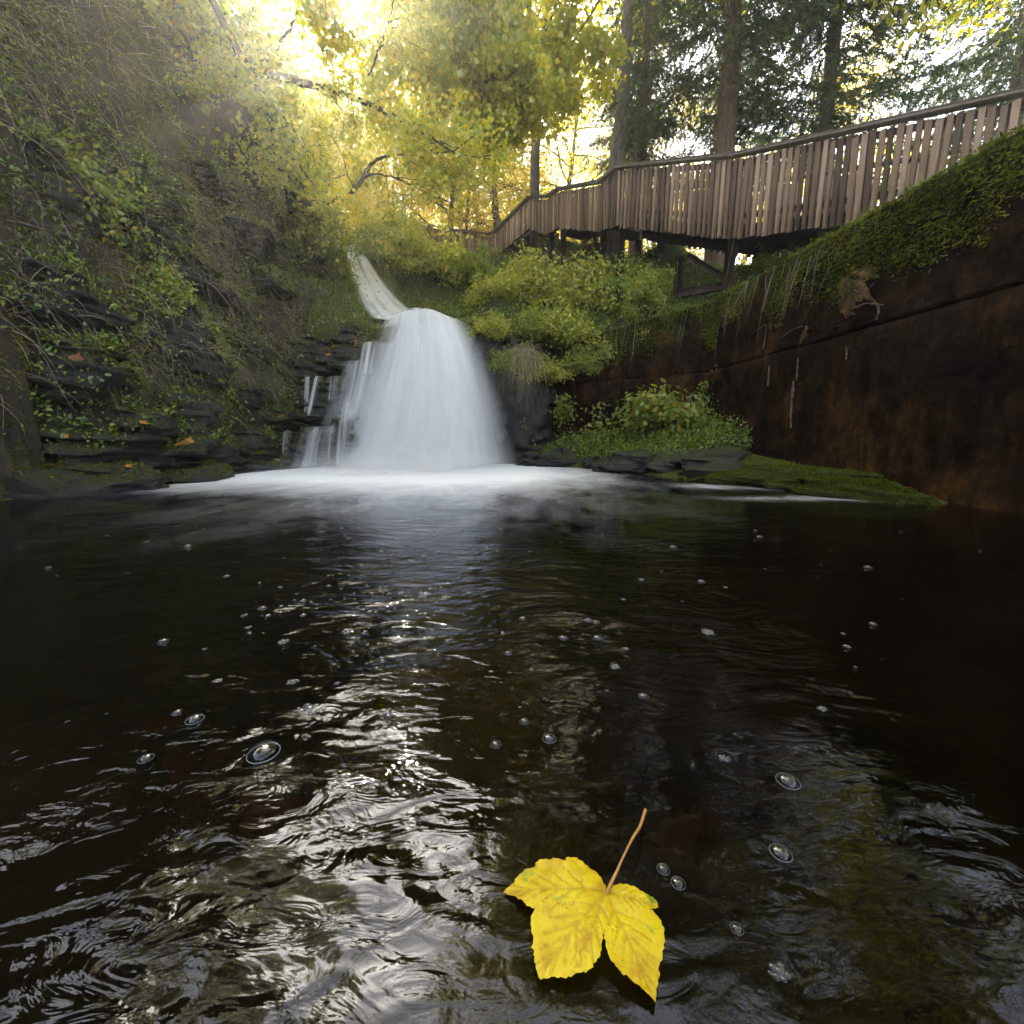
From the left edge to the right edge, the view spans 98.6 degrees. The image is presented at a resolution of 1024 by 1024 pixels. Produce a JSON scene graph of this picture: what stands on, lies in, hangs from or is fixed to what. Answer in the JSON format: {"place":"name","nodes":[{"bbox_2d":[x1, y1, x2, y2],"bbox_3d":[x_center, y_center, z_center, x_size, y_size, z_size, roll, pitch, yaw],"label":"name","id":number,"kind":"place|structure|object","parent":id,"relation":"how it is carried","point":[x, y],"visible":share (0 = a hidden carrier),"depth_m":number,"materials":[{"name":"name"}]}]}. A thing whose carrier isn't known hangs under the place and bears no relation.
{"place":"outdoors","nodes":[
{"label":"outdoors","id":0,"kind":"place"},
{"bbox_2d":[0,0,947,503],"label":"ground","id":1,"kind":"structure","parent":0,"point":[8,344],"depth_m":6.61,"materials":[{"name":"plant"}]},
{"bbox_2d":[40,124,172,287],"bbox_3d":[-5.940,-4.093,5.860,2.165,1.872,1.600,-5,51,-34],"label":"shrub","id":2,"kind":"object","parent":1,"relation":"on","point":[104,190],"visible":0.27,"depth_m":5.89,"materials":[{"name":"green plant"}]},
{"bbox_2d":[0,0,354,410],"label":"tangled twigs","id":3,"kind":"object","parent":1,"relation":"on","point":[234,209],"visible":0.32,"depth_m":6.37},
{"bbox_2d":[132,0,231,53],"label":"shrub","id":4,"kind":"object","parent":1,"relation":"on","point":[176,16],"visible":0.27,"depth_m":7.98,"materials":[{"name":"yellow plant"}]},
{"bbox_2d":[175,4,233,52],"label":"fern","id":5,"kind":"object","parent":1,"relation":"on","point":[203,29],"visible":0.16,"depth_m":8.14,"materials":[{"name":"green plant"}]},
{"bbox_2d":[166,36,249,139],"bbox_3d":[-6.058,-7.869,8.653,2.009,1.299,2.370,-53,9,-30],"label":"shrub","id":6,"kind":"object","parent":1,"relation":"on","point":[204,77],"visible":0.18,"depth_m":8.06,"materials":[{"name":"green plant"}]},
{"bbox_2d":[161,0,322,154],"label":"shrub","id":7,"kind":"object","parent":1,"relation":"on","point":[233,18],"visible":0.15,"depth_m":8.78,"materials":[{"name":"plant"}]},
{"bbox_2d":[232,386,264,409],"bbox_3d":[-5.306,-2.161,8.390,0.976,0.492,0.730,0,10,0],"label":"boulder","id":8,"kind":"object","parent":1,"relation":"on","point":[258,400],"visible":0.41,"depth_m":8.29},
{"bbox_2d":[0,0,508,469],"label":"hanging grass","id":9,"kind":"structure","parent":1,"relation":"on","point":[198,242],"depth_m":6.82,"materials":[{"name":"plant"}]},
{"bbox_2d":[252,386,267,395],"bbox_3d":[-5.162,-2.357,8.605,1.032,0.216,0.476,4,10,21],"label":"flat stone","id":10,"kind":"object","parent":1,"relation":"on","point":[261,391],"visible":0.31,"depth_m":8.41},
{"bbox_2d":[216,137,317,247],"bbox_3d":[-5.414,-6.741,9.644,1.292,2.000,2.358,49,22,19],"label":"shrub","id":11,"kind":"object","parent":1,"relation":"on","point":[280,206],"visible":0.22,"depth_m":9.41,"materials":[{"name":"green plant"}]},
{"bbox_2d":[220,74,317,199],"bbox_3d":[-5.458,-8.132,9.525,2.444,2.113,1.806,6,50,-1],"label":"shrub","id":12,"kind":"object","parent":1,"relation":"on","point":[259,108],"visible":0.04,"depth_m":9.26,"materials":[{"name":"green plant"}]},
{"bbox_2d":[212,0,334,169],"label":"maple tree","id":13,"kind":"object","parent":1,"relation":"on","point":[278,14],"visible":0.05,"depth_m":17.02,"materials":[{"name":"yellow plant"}]},
{"bbox_2d":[176,17,377,262],"bbox_3d":[-4.712,-7.550,8.943,3.416,3.850,2.462,2,10,11],"label":"hanging branch","id":14,"kind":"object","parent":1,"relation":"attached to","point":[280,164],"visible":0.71,"depth_m":8.74,"materials":[{"name":"plant"}]},
{"bbox_2d":[1,81,556,498],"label":"rock ledges","id":15,"kind":"object","parent":1,"relation":"on","point":[507,438],"visible":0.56,"depth_m":6.86,"materials":[{"name":"stone"}]},
{"bbox_2d":[130,238,199,322],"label":"shrub","id":16,"kind":"object","parent":15,"relation":"on","point":[166,275],"visible":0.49,"depth_m":6.61,"materials":[{"name":"green plant"}]},
{"bbox_2d":[346,245,407,319],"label":"cascade","id":17,"kind":"object","parent":15,"relation":"on","point":[392,306],"visible":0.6,"depth_m":11.38,"materials":[{"name":"liquid"}]},
{"bbox_2d":[462,307,517,343],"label":"shrub","id":18,"kind":"object","parent":15,"relation":"on","point":[496,326],"visible":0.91,"depth_m":9.54,"materials":[{"name":"green plant"}]},
{"bbox_2d":[484,336,533,379],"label":"shrub","id":19,"kind":"object","parent":15,"relation":"on","point":[501,366],"visible":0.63,"depth_m":9.52,"materials":[{"name":"green plant"}]},
{"bbox_2d":[493,340,552,414],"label":"hanging grass tuft","id":20,"kind":"object","parent":15,"relation":"hanging from","point":[521,358],"visible":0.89,"depth_m":9.40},
{"bbox_2d":[270,120,334,192],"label":"shrub","id":21,"kind":"object","parent":1,"relation":"on","point":[319,162],"visible":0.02,"depth_m":10.29,"materials":[{"name":"yellow plant"}]},
{"bbox_2d":[283,201,334,270],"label":"shrub","id":22,"kind":"object","parent":1,"relation":"on","point":[301,241],"visible":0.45,"depth_m":10.38,"materials":[{"name":"green plant"}]},
{"bbox_2d":[286,37,352,222],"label":"birch tree","id":23,"kind":"object","parent":1,"relation":"on","point":[311,64],"visible":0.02,"depth_m":21.10,"materials":[{"name":"yellow plant"}]},
{"bbox_2d":[291,150,360,250],"bbox_3d":[-4.884,-7.705,10.942,2.716,2.303,1.488,27,66,23],"label":"shrub","id":24,"kind":"object","parent":1,"relation":"on","point":[340,228],"visible":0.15,"depth_m":11.03,"materials":[{"name":"yellow plant"}]},
{"bbox_2d":[287,43,366,173],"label":"birch tree","id":25,"kind":"object","parent":1,"relation":"on","point":[313,92],"visible":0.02,"depth_m":20.81,"materials":[{"name":"green plant"}]},
{"bbox_2d":[283,120,376,238],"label":"maple tree","id":26,"kind":"object","parent":1,"relation":"on","point":[334,183],"visible":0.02,"depth_m":16.69,"materials":[{"name":"yellow plant"}]},
{"bbox_2d":[306,230,365,296],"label":"shrub","id":27,"kind":"object","parent":1,"relation":"on","point":[340,271],"visible":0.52,"depth_m":11.11,"materials":[{"name":"green plant"}]},
{"bbox_2d":[309,109,368,245],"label":"maple tree","id":28,"kind":"object","parent":1,"relation":"on","point":[334,155],"visible":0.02,"depth_m":19.55,"materials":[{"name":"yellow plant"}]},
{"bbox_2d":[279,38,403,242],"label":"maple tree","id":29,"kind":"object","parent":1,"relation":"on","point":[341,147],"visible":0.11,"depth_m":14.35,"materials":[{"name":"yellow plant"}]},
{"bbox_2d":[160,0,525,259],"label":"leaning tree","id":30,"kind":"object","parent":1,"relation":"on","point":[403,124],"visible":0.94,"depth_m":8.34,"materials":[{"name":"yellow plant"}]},
{"bbox_2d":[310,76,392,226],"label":"birch tree","id":31,"kind":"object","parent":1,"relation":"on","point":[349,145],"visible":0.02,"depth_m":20.53,"materials":[{"name":"yellow plant"}]},
{"bbox_2d":[302,14,433,240],"bbox_3d":[-8.019,-17.841,24.390,8.263,11.951,11.842,4,11,22],"label":"maple tree","id":32,"kind":"object","parent":1,"relation":"on","point":[346,104],"visible":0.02,"depth_m":21.35,"materials":[{"name":"yellow plant"}]},
{"bbox_2d":[338,214,399,263],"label":"shrub","id":33,"kind":"object","parent":1,"relation":"on","point":[365,248],"visible":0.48,"depth_m":13.44,"materials":[{"name":"green plant"}]},
{"bbox_2d":[284,309,485,466],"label":"waterfall","id":34,"kind":"structure","parent":1,"relation":"on","point":[422,407],"depth_m":9.00,"materials":[{"name":"liquid"}]},
{"bbox_2d":[0,0,780,464],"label":"ground cover","id":35,"kind":"object","parent":1,"relation":"on","point":[632,444],"visible":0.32,"depth_m":7.35,"materials":[{"name":"green plant"}]},
{"bbox_2d":[333,112,447,248],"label":"maple tree","id":36,"kind":"object","parent":1,"relation":"on","point":[392,183],"visible":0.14,"depth_m":18.77,"materials":[{"name":"yellow plant"}]},
{"bbox_2d":[351,191,435,246],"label":"shrub","id":37,"kind":"object","parent":1,"relation":"on","point":[373,222],"visible":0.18,"depth_m":13.89,"materials":[{"name":"yellow plant"}]},
{"bbox_2d":[345,69,445,217],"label":"birch tree","id":38,"kind":"object","parent":1,"relation":"on","point":[387,161],"visible":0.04,"depth_m":19.94,"materials":[{"name":"yellow plant"}]},
{"bbox_2d":[371,211,464,288],"bbox_3d":[-2.484,-7.218,12.241,2.616,1.691,3.086,8,30,-13],"label":"shrub","id":39,"kind":"object","parent":1,"relation":"on","point":[403,245],"visible":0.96,"depth_m":11.90,"materials":[{"name":"green plant"}]},
{"bbox_2d":[304,72,575,255],"bbox_3d":[-2.555,-14.729,18.570,11.857,10.837,8.920,-9,13,-42],"label":"maple tree","id":40,"kind":"object","parent":1,"relation":"on","point":[451,198],"visible":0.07,"depth_m":18.99,"materials":[{"name":"yellow plant"}]},
{"bbox_2d":[385,84,504,226],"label":"birch tree","id":41,"kind":"object","parent":1,"relation":"on","point":[444,202],"visible":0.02,"depth_m":25.44,"materials":[{"name":"yellow plant"}]},
{"bbox_2d":[422,240,477,288],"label":"shrub","id":42,"kind":"object","parent":1,"relation":"on","point":[463,279],"visible":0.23,"depth_m":12.37,"materials":[{"name":"green plant"}]},
{"bbox_2d":[334,88,571,247],"bbox_3d":[-2.429,-16.753,23.494,14.435,13.193,10.860,-2,10,-11],"label":"maple tree","id":43,"kind":"object","parent":1,"relation":"on","point":[464,197],"visible":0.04,"depth_m":21.48,"materials":[{"name":"yellow plant"}]},
{"bbox_2d":[391,22,520,231],"bbox_3d":[-2.700,-16.474,21.203,7.931,12.573,6.170,-9,13,-41],"label":"birch tree","id":44,"kind":"object","parent":1,"relation":"on","point":[476,203],"visible":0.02,"depth_m":21.30,"materials":[{"name":"yellow plant"}]},
{"bbox_2d":[424,90,512,248],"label":"birch tree","id":45,"kind":"object","parent":1,"relation":"on","point":[466,215],"visible":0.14,"depth_m":19.41,"materials":[{"name":"yellow plant"}]},
{"bbox_2d":[358,7,581,244],"bbox_3d":[-0.667,-16.419,20.203,8.431,12.195,12.084,10,14,44],"label":"maple tree","id":46,"kind":"object","parent":1,"relation":"on","point":[496,221],"visible":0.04,"depth_m":18.87,"materials":[{"name":"yellow plant"}]},
{"bbox_2d":[446,236,495,288],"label":"shrub","id":47,"kind":"object","parent":1,"relation":"on","point":[471,270],"visible":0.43,"depth_m":12.39,"materials":[{"name":"green plant"}]},
{"bbox_2d":[386,126,593,256],"bbox_3d":[-2.473,-17.196,24.272,10.666,12.957,14.177,-3,10,-19],"label":"maple tree","id":48,"kind":"object","parent":1,"relation":"on","point":[471,216],"visible":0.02,"depth_m":21.14,"materials":[{"name":"yellow plant"}]},
{"bbox_2d":[459,262,530,310],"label":"shrub","id":49,"kind":"object","parent":1,"relation":"on","point":[505,284],"visible":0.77,"depth_m":10.80,"materials":[{"name":"green plant"}]},
{"bbox_2d":[0,0,1023,505],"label":"moss","id":50,"kind":"object","parent":1,"relation":"on","point":[872,482],"visible":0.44,"depth_m":5.76,"materials":[{"name":"plant"}]},
{"bbox_2d":[485,251,553,293],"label":"shrub","id":51,"kind":"object","parent":1,"relation":"on","point":[527,262],"visible":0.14,"depth_m":11.88,"materials":[{"name":"green plant"}]},
{"bbox_2d":[477,119,576,241],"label":"birch tree","id":52,"kind":"object","parent":1,"relation":"on","point":[540,172],"visible":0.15,"depth_m":21.27,"materials":[{"name":"yellow plant"}]},
{"bbox_2d":[515,451,539,465],"bbox_3d":[0.386,-1.109,9.870,0.651,0.506,0.683,0,10,0],"label":"boulder","id":53,"kind":"object","parent":1,"relation":"on","point":[530,458],"visible":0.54,"depth_m":9.61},
{"bbox_2d":[454,0,618,252],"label":"beech tree","id":54,"kind":"object","parent":1,"relation":"on","point":[535,178],"visible":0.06,"depth_m":15.32,"materials":[{"name":"yellow plant"}]},
{"bbox_2d":[504,299,573,347],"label":"shrub","id":55,"kind":"object","parent":1,"relation":"on","point":[527,325],"visible":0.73,"depth_m":10.06,"materials":[{"name":"green plant"}]},
{"bbox_2d":[500,239,587,313],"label":"shrub","id":56,"kind":"object","parent":1,"relation":"on","point":[563,292],"visible":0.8,"depth_m":11.70,"materials":[{"name":"green plant"}]},
{"bbox_2d":[515,350,578,388],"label":"shrub","id":57,"kind":"object","parent":1,"relation":"on","point":[561,374],"visible":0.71,"depth_m":9.92,"materials":[{"name":"green plant"}]},
{"bbox_2d":[503,102,598,244],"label":"birch tree","id":58,"kind":"object","parent":1,"relation":"on","point":[563,158],"visible":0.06,"depth_m":25.01,"materials":[{"name":"yellow plant"}]},
{"bbox_2d":[536,447,579,466],"bbox_3d":[1.056,-1.132,9.504,0.894,0.521,0.833,6,12,33],"label":"boulder","id":59,"kind":"object","parent":1,"relation":"on","point":[558,457],"visible":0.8,"depth_m":9.32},
{"bbox_2d":[521,304,604,352],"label":"shrub","id":60,"kind":"object","parent":1,"relation":"on","point":[574,330],"visible":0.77,"depth_m":9.96,"materials":[{"name":"green plant"}]},
{"bbox_2d":[459,18,678,256],"bbox_3d":[2.027,-15.975,20.449,11.480,11.585,8.010,-1,10,-8],"label":"maple tree","id":61,"kind":"object","parent":1,"relation":"on","point":[577,128],"visible":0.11,"depth_m":20.40,"materials":[{"name":"yellow plant"}]},
{"bbox_2d":[549,393,590,439],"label":"bramble","id":62,"kind":"object","parent":1,"relation":"on","point":[563,412],"visible":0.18,"depth_m":10.49,"materials":[{"name":"green plant"}]},
{"bbox_2d":[548,246,622,311],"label":"shrub","id":63,"kind":"object","parent":1,"relation":"on","point":[581,273],"visible":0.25,"depth_m":11.43,"materials":[{"name":"green plant"}]},
{"bbox_2d":[566,317,618,363],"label":"bramble","id":64,"kind":"object","parent":1,"relation":"on","point":[604,349],"visible":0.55,"depth_m":10.21,"materials":[{"name":"green plant"}]},
{"bbox_2d":[581,456,608,468],"bbox_3d":[1.771,-0.961,8.955,0.736,0.356,0.559,0,10,0],"label":"boulder","id":65,"kind":"object","parent":1,"relation":"on","point":[587,462],"visible":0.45,"depth_m":8.83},
{"bbox_2d":[557,256,639,314],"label":"shrub","id":66,"kind":"object","parent":1,"relation":"on","point":[606,300],"visible":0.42,"depth_m":11.27,"materials":[{"name":"green plant"}]},
{"bbox_2d":[543,120,656,250],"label":"maple tree","id":67,"kind":"object","parent":1,"relation":"on","point":[587,145],"visible":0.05,"depth_m":27.30,"materials":[{"name":"yellow plant"}]},
{"bbox_2d":[582,392,641,436],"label":"bramble","id":68,"kind":"object","parent":1,"relation":"on","point":[598,422],"visible":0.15,"depth_m":10.33,"materials":[{"name":"green plant"}]},
{"bbox_2d":[573,248,662,312],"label":"shrub","id":69,"kind":"object","parent":1,"relation":"on","point":[632,260],"visible":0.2,"depth_m":11.14,"materials":[{"name":"green plant"}]},
{"bbox_2d":[601,300,636,324],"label":"fern","id":70,"kind":"object","parent":1,"relation":"on","point":[613,310],"visible":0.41,"depth_m":10.81,"materials":[{"name":"green plant"}]},
{"bbox_2d":[591,449,656,473],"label":"wet slab","id":71,"kind":"structure","parent":1,"relation":"on","point":[629,462],"depth_m":7.66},
{"bbox_2d":[576,118,674,244],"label":"birch tree","id":72,"kind":"object","parent":1,"relation":"on","point":[602,133],"visible":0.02,"depth_m":25.46,"materials":[{"name":"yellow plant"}]},
{"bbox_2d":[578,0,692,256],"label":"spruce tree","id":73,"kind":"object","parent":1,"relation":"on","point":[600,163],"visible":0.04,"depth_m":17.21,"materials":[{"name":"green plant"}]},
{"bbox_2d":[618,301,652,339],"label":"bramble","id":74,"kind":"object","parent":1,"relation":"on","point":[630,312],"visible":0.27,"depth_m":9.74,"materials":[{"name":"green plant"}]},
{"bbox_2d":[620,263,669,276],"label":"fern","id":75,"kind":"object","parent":1,"relation":"on","point":[643,264],"visible":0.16,"depth_m":11.07,"materials":[{"name":"green plant"}]},
{"bbox_2d":[617,260,675,318],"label":"shrub","id":76,"kind":"object","parent":1,"relation":"on","point":[643,289],"visible":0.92,"depth_m":9.54,"materials":[{"name":"green plant"}]},
{"bbox_2d":[579,0,720,255],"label":"spruce tree","id":77,"kind":"object","parent":1,"relation":"on","point":[646,42],"visible":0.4,"depth_m":13.73,"materials":[{"name":"green plant"}]},
{"bbox_2d":[634,259,674,292],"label":"shrub","id":78,"kind":"object","parent":1,"relation":"on","point":[671,285],"visible":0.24,"depth_m":10.67,"materials":[{"name":"green plant"}]},
{"bbox_2d":[567,78,742,261],"bbox_3d":[7.093,-14.705,22.522,11.599,10.601,8.726,-8,13,-40],"label":"maple tree","id":79,"kind":"object","parent":1,"relation":"on","point":[655,244],"visible":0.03,"depth_m":20.92,"materials":[{"name":"yellow plant"}]},
{"bbox_2d":[609,378,712,442],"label":"bramble","id":80,"kind":"object","parent":1,"relation":"on","point":[656,412],"visible":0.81,"depth_m":8.84,"materials":[{"name":"green plant"}]},
{"bbox_2d":[574,0,747,259],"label":"beech tree","id":81,"kind":"object","parent":1,"relation":"on","point":[617,150],"visible":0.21,"depth_m":12.35,"materials":[{"name":"plant"}]},
{"bbox_2d":[678,381,711,424],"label":"bramble","id":82,"kind":"object","parent":1,"relation":"on","point":[702,403],"visible":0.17,"depth_m":8.99,"materials":[{"name":"green plant"}]},
{"bbox_2d":[645,446,747,472],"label":"wet slab","id":83,"kind":"structure","parent":1,"relation":"on","point":[663,463],"depth_m":7.26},
{"bbox_2d":[670,458,746,478],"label":"wet slab","id":84,"kind":"structure","parent":1,"relation":"on","point":[695,468],"depth_m":6.60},
{"bbox_2d":[416,86,1023,314],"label":"boardwalk","id":85,"kind":"structure","parent":1,"relation":"on","point":[783,213],"depth_m":8.72,"materials":[{"name":"brown wood"}]},
{"bbox_2d":[669,72,773,257],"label":"birch tree","id":86,"kind":"object","parent":1,"relation":"on","point":[709,130],"visible":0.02,"depth_m":23.22,"materials":[{"name":"green plant"}]},
{"bbox_2d":[670,3,790,200],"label":"spruce tree","id":87,"kind":"object","parent":1,"relation":"on","point":[706,143],"visible":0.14,"depth_m":16.62,"materials":[{"name":"green plant"}]},
{"bbox_2d":[690,125,804,264],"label":"maple tree","id":88,"kind":"object","parent":1,"relation":"on","point":[743,258],"visible":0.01,"depth_m":26.76,"materials":[{"name":"yellow plant"}]},
{"bbox_2d":[588,0,913,268],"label":"spruce tree","id":89,"kind":"object","parent":1,"relation":"on","point":[733,36],"visible":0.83,"depth_m":11.34,"materials":[{"name":"green plant"}]},
{"bbox_2d":[284,0,634,179],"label":"overhanging bough","id":90,"kind":"object","parent":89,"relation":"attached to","point":[489,51],"visible":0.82,"depth_m":9.58,"materials":[{"name":"yellow plant"}]},
{"bbox_2d":[750,239,799,272],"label":"shrub","id":91,"kind":"object","parent":1,"relation":"on","point":[765,255],"visible":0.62,"depth_m":9.04,"materials":[{"name":"green plant"}]},
{"bbox_2d":[543,117,1023,360],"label":"grass","id":92,"kind":"structure","parent":1,"relation":"on","point":[720,293],"depth_m":8.43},
{"bbox_2d":[550,131,1023,514],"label":"retaining wall","id":93,"kind":"structure","parent":1,"relation":"on","point":[914,380],"depth_m":5.01,"materials":[{"name":"stone"}]},
{"bbox_2d":[557,346,608,377],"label":"shrub","id":94,"kind":"object","parent":93,"relation":"on","point":[580,363],"visible":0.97,"depth_m":10.00,"materials":[{"name":"green plant"}]},
{"bbox_2d":[556,226,848,394],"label":"hanging roots","id":95,"kind":"object","parent":93,"relation":"hanging from","point":[744,298],"visible":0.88,"depth_m":6.99,"materials":[{"name":"green plant"}]},
{"bbox_2d":[693,465,883,490],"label":"mossy slab","id":96,"kind":"structure","parent":1,"relation":"on","point":[753,478],"depth_m":5.55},
{"bbox_2d":[735,1,952,262],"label":"maple tree","id":97,"kind":"object","parent":1,"relation":"on","point":[860,82],"visible":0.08,"depth_m":16.01,"materials":[{"name":"green plant"}]},
{"bbox_2d":[694,0,1019,214],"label":"spruce tree","id":98,"kind":"object","parent":1,"relation":"on","point":[831,74],"visible":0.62,"depth_m":11.14,"materials":[{"name":"green plant"}]},
{"bbox_2d":[795,477,938,505],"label":"mossy slab","id":99,"kind":"structure","parent":1,"relation":"on","point":[877,496],"depth_m":4.53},
{"bbox_2d":[830,0,1018,64],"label":"beech tree","id":100,"kind":"object","parent":1,"relation":"on","point":[923,9],"visible":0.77,"depth_m":10.46,"materials":[{"name":"yellow plant"}]},
{"bbox_2d":[873,0,1023,202],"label":"spruce tree","id":101,"kind":"object","parent":1,"relation":"on","point":[1013,68],"visible":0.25,"depth_m":11.82,"materials":[{"name":"green plant"}]},
{"bbox_2d":[0,463,1023,1023],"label":"pool water","id":102,"kind":"structure","parent":0,"point":[350,853],"depth_m":0.93,"materials":[{"name":"liquid"}]},
{"bbox_2d":[503,808,664,1001],"bbox_3d":[0.147,0.533,0.606,0.278,0.034,0.208,-5,11,-25],"label":"maple leaf","id":103,"kind":"object","parent":102,"relation":"on","point":[576,905],"visible":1,"depth_m":0.58,"materials":[{"name":"plant"}]},
{"bbox_2d":[231,0,1020,264],"label":"sky","id":104,"kind":"structure","parent":0,"point":[939,59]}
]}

